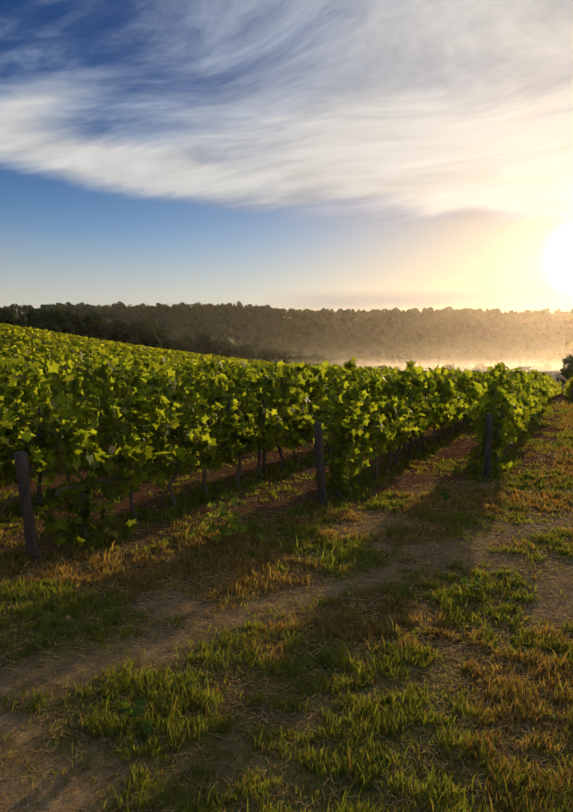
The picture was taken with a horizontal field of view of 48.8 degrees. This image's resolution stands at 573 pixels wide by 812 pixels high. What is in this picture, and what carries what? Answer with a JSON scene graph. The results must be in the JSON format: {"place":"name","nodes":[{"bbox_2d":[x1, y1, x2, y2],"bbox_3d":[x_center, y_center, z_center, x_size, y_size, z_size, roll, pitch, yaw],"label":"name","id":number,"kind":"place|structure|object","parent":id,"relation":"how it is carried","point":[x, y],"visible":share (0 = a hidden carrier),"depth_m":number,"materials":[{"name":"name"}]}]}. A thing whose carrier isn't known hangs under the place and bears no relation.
{"place":"outdoors","nodes":[
{"label":"outdoors","id":0,"kind":"place"},
{"bbox_2d":[0,313,572,811],"bbox_3d":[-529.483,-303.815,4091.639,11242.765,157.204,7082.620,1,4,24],"label":"ground","id":1,"kind":"structure","parent":0,"point":[562,579],"depth_m":4.94,"materials":[{"name":"brown soil"}]},
{"bbox_2d":[0,356,542,547],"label":"vine leaves","id":2,"kind":"object","parent":1,"relation":"on","point":[156,395],"depth_m":10.97,"materials":[{"name":"green plant"}]},
{"bbox_2d":[0,387,551,541],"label":"vine trunks","id":3,"kind":"object","parent":1,"relation":"on","point":[168,486],"depth_m":11.66,"materials":[{"name":"brown plant"}]},
{"bbox_2d":[0,348,556,419],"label":"vine leaves","id":4,"kind":"object","parent":1,"relation":"on","point":[541,387],"depth_m":31.22,"materials":[{"name":"green plant"}]},
{"bbox_2d":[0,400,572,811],"bbox_3d":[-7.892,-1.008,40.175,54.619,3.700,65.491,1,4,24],"label":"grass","id":5,"kind":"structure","parent":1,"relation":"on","point":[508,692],"depth_m":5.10,"materials":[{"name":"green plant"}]},
{"bbox_2d":[0,396,572,517],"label":"trellis wires","id":6,"kind":"object","parent":1,"relation":"on","point":[221,453],"depth_m":9.53,"materials":[{"name":"grey metal"}]},
{"bbox_2d":[0,323,572,400],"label":"vine leaves","id":7,"kind":"object","parent":1,"relation":"on","point":[19,337],"depth_m":78.77,"materials":[{"name":"green plant"}]},
{"bbox_2d":[0,301,572,386],"bbox_3d":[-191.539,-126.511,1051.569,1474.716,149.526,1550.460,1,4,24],"label":"trees","id":8,"kind":"object","parent":1,"relation":"on","point":[55,315],"depth_m":780.68,"materials":[{"name":"green plant"}]},
{"bbox_2d":[13,388,572,560],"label":"trellis posts","id":9,"kind":"object","parent":1,"relation":"on","point":[23,480],"depth_m":9.73,"materials":[{"name":"brown wood"}]},
{"bbox_2d":[118,442,572,738],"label":"weed plants","id":10,"kind":"object","parent":1,"relation":"on","point":[146,724],"visible":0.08,"depth_m":7.75,"materials":[{"name":"green plant"}]},
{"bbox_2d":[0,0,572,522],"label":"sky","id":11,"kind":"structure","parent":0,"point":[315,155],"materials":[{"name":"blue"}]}
]}

